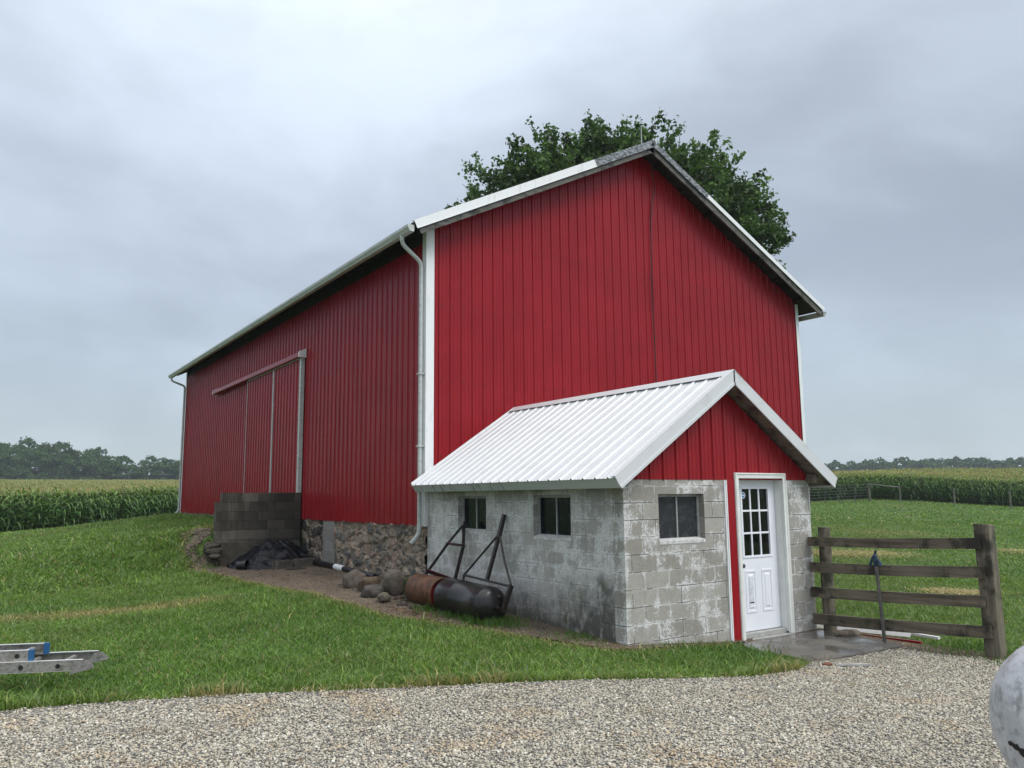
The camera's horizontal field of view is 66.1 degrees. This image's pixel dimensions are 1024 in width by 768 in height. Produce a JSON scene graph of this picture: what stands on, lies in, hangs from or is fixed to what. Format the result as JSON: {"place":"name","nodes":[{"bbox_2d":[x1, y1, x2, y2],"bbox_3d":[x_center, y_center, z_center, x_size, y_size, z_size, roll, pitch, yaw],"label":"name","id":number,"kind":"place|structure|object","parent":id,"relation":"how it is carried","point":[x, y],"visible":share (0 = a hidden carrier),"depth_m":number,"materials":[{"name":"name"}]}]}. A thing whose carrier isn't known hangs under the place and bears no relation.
{"place":"outdoors","nodes":[
{"label":"outdoors","id":0,"kind":"place"},
{"bbox_2d":[0,484,1023,767],"bbox_3d":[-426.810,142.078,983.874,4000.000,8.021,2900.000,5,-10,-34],"label":"ground","id":1,"kind":"structure","parent":0,"point":[202,544],"depth_m":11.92,"materials":[{"name":"green plant"}]},
{"bbox_2d":[0,449,10,478],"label":"broadleaf tree","id":2,"kind":"object","parent":1,"relation":"on","point":[3,453],"visible":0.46,"depth_m":295.35,"materials":[{"name":"green plant"}]},
{"bbox_2d":[0,442,15,471],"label":"broadleaf tree","id":3,"kind":"object","parent":1,"relation":"on","point":[3,446],"visible":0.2,"depth_m":306.19,"materials":[{"name":"green plant"}]},
{"bbox_2d":[0,453,31,479],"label":"broadleaf tree","id":4,"kind":"object","parent":1,"relation":"on","point":[18,457],"visible":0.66,"depth_m":292.58,"materials":[{"name":"green plant"}]},
{"bbox_2d":[1,444,33,476],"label":"broadleaf tree","id":5,"kind":"object","parent":1,"relation":"on","point":[15,450],"visible":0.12,"depth_m":303.76,"materials":[{"name":"green plant"}]},
{"bbox_2d":[9,447,36,474],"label":"broadleaf tree","id":6,"kind":"object","parent":1,"relation":"on","point":[26,451],"visible":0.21,"depth_m":301.64,"materials":[{"name":"green plant"}]},
{"bbox_2d":[11,436,47,470],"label":"broadleaf tree","id":7,"kind":"object","parent":1,"relation":"on","point":[28,442],"visible":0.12,"depth_m":313.30,"materials":[{"name":"green plant"}]},
{"bbox_2d":[18,445,59,479],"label":"broadleaf tree","id":8,"kind":"object","parent":1,"relation":"on","point":[44,457],"visible":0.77,"depth_m":296.21,"materials":[{"name":"green plant"}]},
{"bbox_2d":[30,441,51,470],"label":"broadleaf tree","id":9,"kind":"object","parent":1,"relation":"on","point":[46,444],"visible":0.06,"depth_m":315.56,"materials":[{"name":"green plant"}]},
{"bbox_2d":[35,453,71,479],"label":"broadleaf tree","id":10,"kind":"object","parent":1,"relation":"on","point":[57,464],"visible":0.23,"depth_m":305.06,"materials":[{"name":"green plant"}]},
{"bbox_2d":[40,441,77,476],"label":"broadleaf tree","id":11,"kind":"object","parent":1,"relation":"on","point":[55,447],"visible":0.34,"depth_m":312.99,"materials":[{"name":"green plant"}]},
{"bbox_2d":[47,454,85,479],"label":"broadleaf tree","id":12,"kind":"object","parent":1,"relation":"on","point":[67,458],"visible":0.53,"depth_m":302.45,"materials":[{"name":"green plant"}]},
{"bbox_2d":[63,449,85,473],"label":"broadleaf tree","id":13,"kind":"object","parent":1,"relation":"on","point":[73,454],"visible":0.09,"depth_m":315.76,"materials":[{"name":"green plant"}]},
{"bbox_2d":[69,451,99,478],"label":"broadleaf tree","id":14,"kind":"object","parent":1,"relation":"on","point":[86,455],"visible":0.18,"depth_m":310.88,"materials":[{"name":"green plant"}]},
{"bbox_2d":[69,448,106,476],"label":"broadleaf tree","id":15,"kind":"object","parent":1,"relation":"on","point":[93,451],"visible":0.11,"depth_m":319.39,"materials":[{"name":"green plant"}]},
{"bbox_2d":[0,479,180,532],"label":"corn field","id":16,"kind":"structure","parent":1,"relation":"on","point":[38,499],"depth_m":46.23,"materials":[{"name":"green plant"}]},
{"bbox_2d":[75,457,110,479],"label":"broadleaf tree","id":17,"kind":"object","parent":1,"relation":"on","point":[89,465],"visible":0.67,"depth_m":303.69,"materials":[{"name":"green plant"}]},
{"bbox_2d":[94,446,107,462],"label":"broadleaf tree","id":18,"kind":"object","parent":1,"relation":"on","point":[100,450],"visible":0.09,"depth_m":328.09,"materials":[{"name":"green plant"}]},
{"bbox_2d":[100,455,116,466],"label":"broadleaf tree","id":19,"kind":"object","parent":1,"relation":"on","point":[108,459],"visible":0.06,"depth_m":319.00,"materials":[{"name":"green plant"}]},
{"bbox_2d":[92,461,128,479],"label":"broadleaf tree","id":20,"kind":"object","parent":1,"relation":"on","point":[115,465],"visible":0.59,"depth_m":308.12,"materials":[{"name":"green plant"}]},
{"bbox_2d":[114,455,137,475],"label":"broadleaf tree","id":21,"kind":"object","parent":1,"relation":"on","point":[126,459],"visible":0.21,"depth_m":324.56,"materials":[{"name":"green plant"}]},
{"bbox_2d":[104,467,148,479],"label":"broadleaf tree","id":22,"kind":"object","parent":1,"relation":"on","point":[134,472],"visible":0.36,"depth_m":313.56,"materials":[{"name":"green plant"}]},
{"bbox_2d":[126,464,148,477],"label":"broadleaf tree","id":23,"kind":"object","parent":1,"relation":"on","point":[136,466],"visible":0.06,"depth_m":329.11,"materials":[{"name":"green plant"}]},
{"bbox_2d":[125,460,161,479],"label":"broadleaf tree","id":24,"kind":"object","parent":1,"relation":"on","point":[142,463],"visible":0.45,"depth_m":319.73,"materials":[{"name":"green plant"}]},
{"bbox_2d":[140,455,165,477],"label":"broadleaf tree","id":25,"kind":"object","parent":1,"relation":"on","point":[153,459],"visible":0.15,"depth_m":332.23,"materials":[{"name":"green plant"}]},
{"bbox_2d":[148,463,178,479],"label":"broadleaf tree","id":26,"kind":"object","parent":1,"relation":"on","point":[162,466],"visible":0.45,"depth_m":323.92,"materials":[{"name":"green plant"}]},
{"bbox_2d":[150,457,177,479],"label":"broadleaf tree","id":27,"kind":"object","parent":1,"relation":"on","point":[165,460],"visible":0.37,"depth_m":329.98,"materials":[{"name":"green plant"}]},
{"bbox_2d":[161,463,179,479],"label":"broadleaf tree","id":28,"kind":"object","parent":1,"relation":"on","point":[172,465],"visible":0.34,"depth_m":325.60,"materials":[{"name":"green plant"}]},
{"bbox_2d":[203,493,300,566],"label":"retaining wall","id":29,"kind":"structure","parent":1,"relation":"on","point":[244,523],"depth_m":17.55,"materials":[{"name":"concrete"}]},
{"bbox_2d":[227,539,307,569],"bbox_3d":[-5.188,3.687,17.032,1.668,0.615,1.338,5,-10,-34],"label":"tarp heap","id":30,"kind":"object","parent":1,"relation":"on","point":[280,549],"visible":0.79,"depth_m":17.01,"materials":[{"name":"black plastic"}]},
{"bbox_2d":[361,584,384,597],"bbox_3d":[-2.197,3.304,12.500,0.406,0.229,0.309,5,-10,-34],"label":"boulder","id":31,"kind":"object","parent":1,"relation":"on","point":[372,591],"visible":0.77,"depth_m":12.38,"materials":[{"name":"stone"}]},
{"bbox_2d":[168,130,825,580],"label":"barn","id":32,"kind":"structure","parent":1,"relation":"on","point":[352,400],"depth_m":16.39,"materials":[{"name":"red metal"}]},
{"bbox_2d":[243,370,272,492],"bbox_3d":[-6.806,1.631,21.170,0.074,3.785,2.350,5,-10,-34],"label":"sliding door","id":33,"kind":"structure","parent":32,"relation":"in","point":[259,388],"depth_m":21.20,"materials":[{"name":"red metal"}]},
{"bbox_2d":[269,357,304,517],"bbox_3d":[-5.540,1.357,19.321,0.088,3.785,2.115,5,-10,-34],"label":"sliding door","id":34,"kind":"structure","parent":32,"relation":"in","point":[288,379],"depth_m":19.24,"materials":[{"name":"red metal"}]},
{"bbox_2d":[185,528,811,648],"bbox_3d":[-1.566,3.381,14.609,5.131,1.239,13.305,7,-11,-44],"label":"bare earth","id":35,"kind":"structure","parent":1,"relation":"on","point":[356,593],"depth_m":12.85,"materials":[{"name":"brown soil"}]},
{"bbox_2d":[180,528,219,571],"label":"stone crumbs","id":36,"kind":"object","parent":35,"relation":"on","point":[196,532],"visible":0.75,"depth_m":17.05,"materials":[{"name":"grey stone"}]},
{"bbox_2d":[236,560,248,569],"bbox_3d":[-5.609,3.769,16.369,0.208,0.221,0.219,-1,-8,7],"label":"bucket","id":37,"kind":"object","parent":35,"relation":"on","point":[240,565],"visible":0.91,"depth_m":16.30,"materials":[{"name":"black plastic"}]},
{"bbox_2d":[272,560,292,568],"bbox_3d":[-4.817,3.799,16.524,0.190,0.190,0.390,-6,-10,35],"label":"concrete block","id":38,"kind":"object","parent":35,"relation":"on","point":[280,564],"depth_m":16.44,"materials":[{"name":"grey concrete"}]},
{"bbox_2d":[285,567,306,569],"bbox_3d":[-4.468,3.814,16.233,0.453,0.076,0.248,5,-10,-34],"label":"slab piece","id":39,"kind":"object","parent":35,"relation":"on","point":[293,568],"visible":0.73,"depth_m":16.15,"materials":[{"name":"concrete"}]},
{"bbox_2d":[293,558,313,566],"bbox_3d":[-4.476,3.835,16.875,0.390,0.190,0.190,7,-11,-42],"label":"concrete block","id":40,"kind":"object","parent":35,"relation":"on","point":[299,562],"depth_m":16.79,"materials":[{"name":"grey concrete"}]},
{"bbox_2d":[305,557,377,576],"bbox_3d":[-3.535,3.707,15.909,0.130,0.185,3.732,5,-10,-34],"label":"drain pipe","id":41,"kind":"object","parent":35,"relation":"on","point":[339,567],"visible":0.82,"depth_m":15.73,"materials":[{"name":"black plastic"}]},
{"bbox_2d":[342,569,365,588],"bbox_3d":[-2.650,3.325,13.265,0.376,0.403,0.325,5,-10,-34],"label":"boulder","id":42,"kind":"object","parent":35,"relation":"on","point":[351,578],"visible":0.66,"depth_m":13.13,"materials":[{"name":"stone"}]},
{"bbox_2d":[357,576,380,591],"bbox_3d":[-2.329,3.305,12.883,0.356,0.312,0.334,5,-10,-34],"label":"boulder","id":43,"kind":"object","parent":35,"relation":"on","point":[363,582],"visible":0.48,"depth_m":12.79,"materials":[{"name":"stone"}]},
{"bbox_2d":[377,592,390,602],"bbox_3d":[-1.953,3.271,12.043,0.212,0.176,0.187,5,-10,-34],"label":"boulder","id":44,"kind":"object","parent":35,"relation":"on","point":[383,597],"visible":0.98,"depth_m":11.98,"materials":[{"name":"stone"}]},
{"bbox_2d":[383,569,403,595],"bbox_3d":[-1.897,3.187,12.594,0.340,0.442,0.350,5,-10,-34],"label":"boulder","id":45,"kind":"object","parent":35,"relation":"on","point":[393,582],"visible":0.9,"depth_m":12.47,"materials":[{"name":"stone"}]},
{"bbox_2d":[389,591,424,608],"bbox_3d":[-1.593,3.358,12.363,0.968,0.225,1.579,5,-10,-34],"label":"wall rubble","id":46,"kind":"object","parent":35,"relation":"on","point":[399,599],"depth_m":11.99,"materials":[{"name":"stone"}]},
{"bbox_2d":[368,601,448,621],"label":"leaf litter","id":47,"kind":"object","parent":35,"relation":"on","point":[395,609],"visible":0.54,"depth_m":11.30,"materials":[{"name":"plant"}]},
{"bbox_2d":[405,521,465,608],"bbox_3d":[-1.141,2.755,12.082,0.760,1.268,0.925,5,-10,-34],"label":"lawn roller","id":48,"kind":"object","parent":35,"relation":"on","point":[420,587],"visible":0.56,"depth_m":11.87,"materials":[{"name":"red metal"}]},
{"bbox_2d":[434,514,513,621],"bbox_3d":[-0.474,2.572,11.097,0.796,1.447,1.501,5,-10,-34],"label":"lawn roller","id":49,"kind":"object","parent":35,"relation":"on","point":[462,597],"visible":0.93,"depth_m":10.73,"materials":[{"name":"metal"}]},
{"bbox_2d":[534,623,778,649],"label":"paint flakes","id":50,"kind":"object","parent":35,"relation":"on","point":[684,644],"visible":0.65,"depth_m":9.94,"materials":[{"name":"paint"}]},
{"bbox_2d":[0,648,1009,767],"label":"gravel drive","id":51,"kind":"structure","parent":1,"relation":"on","point":[41,751],"depth_m":5.89,"materials":[{"name":"grey gravel"}]},
{"bbox_2d":[0,643,1008,767],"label":"gravel stones","id":52,"kind":"object","parent":51,"relation":"on","point":[909,712],"visible":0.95,"depth_m":6.00,"materials":[{"name":"beige gravel"}]},
{"bbox_2d":[822,662,832,665],"bbox_3d":[3.489,3.103,8.719,0.123,0.038,0.092,5,-10,-34],"label":"brick chip","id":53,"kind":"object","parent":51,"relation":"on","point":[828,663],"visible":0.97,"depth_m":8.69,"materials":[{"name":"brick"}]},
{"bbox_2d":[835,663,870,665],"bbox_3d":[3.752,3.089,8.669,0.372,0.020,0.040,-1,-8,2],"label":"wood scrap","id":54,"kind":"object","parent":51,"relation":"on","point":[855,664],"visible":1,"depth_m":8.65,"materials":[{"name":"grey paint"}]},
{"bbox_2d":[444,107,795,269],"bbox_3d":[5.064,-2.667,36.565,15.796,18.988,13.407,-2,-8,10],"label":"maple tree","id":55,"kind":"object","parent":1,"relation":"on","point":[722,188],"visible":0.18,"depth_m":33.30,"materials":[{"name":"green plant"}]},
{"bbox_2d":[411,369,836,645],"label":"block shed","id":56,"kind":"structure","parent":1,"relation":"on","point":[670,511],"depth_m":10.49,"materials":[{"name":"grey concrete"}]},
{"bbox_2d":[459,496,485,533],"bbox_3d":[-0.573,2.021,12.181,0.130,0.568,0.826,5,-10,-34],"label":"window","id":57,"kind":"structure","parent":56,"relation":"in","point":[474,507],"depth_m":12.23,"materials":[{"name":"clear glass"}]},
{"bbox_2d":[533,495,570,541],"bbox_3d":[0.574,1.781,10.514,0.130,0.593,0.821,5,-10,-34],"label":"window","id":58,"kind":"structure","parent":56,"relation":"in","point":[554,511],"depth_m":10.57,"materials":[{"name":"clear glass"}]},
{"bbox_2d":[658,494,705,544],"bbox_3d":[2.098,1.693,9.910,0.806,0.610,0.130,5,-10,-34],"label":"window","id":59,"kind":"structure","parent":56,"relation":"in","point":[679,520],"depth_m":9.95,"materials":[{"name":"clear glass"}]},
{"bbox_2d":[739,480,780,631],"bbox_3d":[3.335,2.311,10.718,0.898,2.000,0.120,5,-10,-34],"label":"door","id":60,"kind":"structure","parent":56,"relation":"in","point":[757,505],"depth_m":10.78,"materials":[{"name":"paint"}]},
{"bbox_2d":[809,484,867,503],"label":"stock panel","id":61,"kind":"object","parent":1,"relation":"on","point":[854,490],"visible":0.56,"depth_m":62.12,"materials":[{"name":"grey metal"}]},
{"bbox_2d":[817,624,910,637],"bbox_3d":[4.750,3.348,10.742,0.061,0.131,1.413,5,-10,-34],"label":"trim strip","id":62,"kind":"object","parent":1,"relation":"on","point":[899,634],"depth_m":10.54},
{"bbox_2d":[869,550,886,641],"bbox_3d":[4.731,2.785,10.138,0.077,1.265,0.206,2,-9,-20],"label":"yard hydrant","id":63,"kind":"object","parent":1,"relation":"on","point":[875,560],"visible":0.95,"depth_m":10.14,"materials":[{"name":"metal"}]},
{"bbox_2d":[837,630,921,643],"bbox_3d":[4.810,3.384,10.576,0.050,0.054,1.381,5,-10,-34],"label":"trim strip","id":64,"kind":"object","parent":1,"relation":"on","point":[908,640],"depth_m":10.25,"materials":[{"name":"red"}]},
{"bbox_2d":[807,524,1006,658],"bbox_3d":[4.972,2.700,10.148,0.215,1.829,2.432,5,-10,-34],"label":"board fence","id":65,"kind":"object","parent":1,"relation":"on","point":[988,599],"visible":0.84,"depth_m":9.78,"materials":[{"name":"brown wood"}]},
{"bbox_2d":[812,629,1005,659],"bbox_3d":[5.005,3.283,9.935,0.486,0.025,2.713,6,-11,-40],"label":"earth patch","id":66,"kind":"object","parent":1,"relation":"on","point":[916,646],"visible":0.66,"depth_m":9.76,"materials":[{"name":"brown soil"}]},
{"bbox_2d":[835,629,860,636],"bbox_3d":[4.518,3.356,10.567,0.448,0.121,0.216,5,-10,-34],"label":"rock","id":67,"kind":"object","parent":66,"relation":"on","point":[847,632],"visible":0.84,"depth_m":10.48,"materials":[{"name":"stone"}]},
{"bbox_2d":[810,466,1023,505],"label":"corn field","id":68,"kind":"structure","parent":1,"relation":"on","point":[991,480],"depth_m":65.71,"materials":[{"name":"green plant"}]},
{"bbox_2d":[824,456,1023,471],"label":"wood","id":69,"kind":"object","parent":1,"relation":"on","point":[956,461],"visible":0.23,"depth_m":445.22,"materials":[{"name":"green plant"}]},
{"bbox_2d":[911,633,939,638],"bbox_3d":[5.258,3.222,10.095,0.050,0.030,0.452,4,-9,-29],"label":"trim strip","id":70,"kind":"object","parent":1,"relation":"on","point":[926,636],"depth_m":10.03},
{"bbox_2d":[867,483,1023,508],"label":"wire fence","id":71,"kind":"object","parent":1,"relation":"on","point":[869,494],"visible":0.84,"depth_m":61.69,"materials":[{"name":"grey metal"}]},
{"bbox_2d":[989,644,1023,767],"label":"propane tank","id":72,"kind":"object","parent":1,"relation":"on","point":[1006,706],"visible":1,"depth_m":3.44,"materials":[{"name":"silver metal"}]},
{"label":"timber","id":73,"kind":"object","parent":1,"relation":"on","visible":0},
{"bbox_2d":[0,642,108,673],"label":"extension ladder","id":74,"kind":"object","parent":73,"relation":"on","point":[28,658],"visible":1,"depth_m":7.08,"materials":[{"name":"metal"}]},
{"bbox_2d":[0,0,1023,477],"label":"sky","id":75,"kind":"structure","parent":0,"point":[174,173],"materials":[{"name":"grey"}]},
{"bbox_2d":[742,630,901,660],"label":"pavement","id":76,"kind":"structure","parent":0,"point":[828,643],"depth_m":9.85,"materials":[{"name":"concrete"}]}
]}

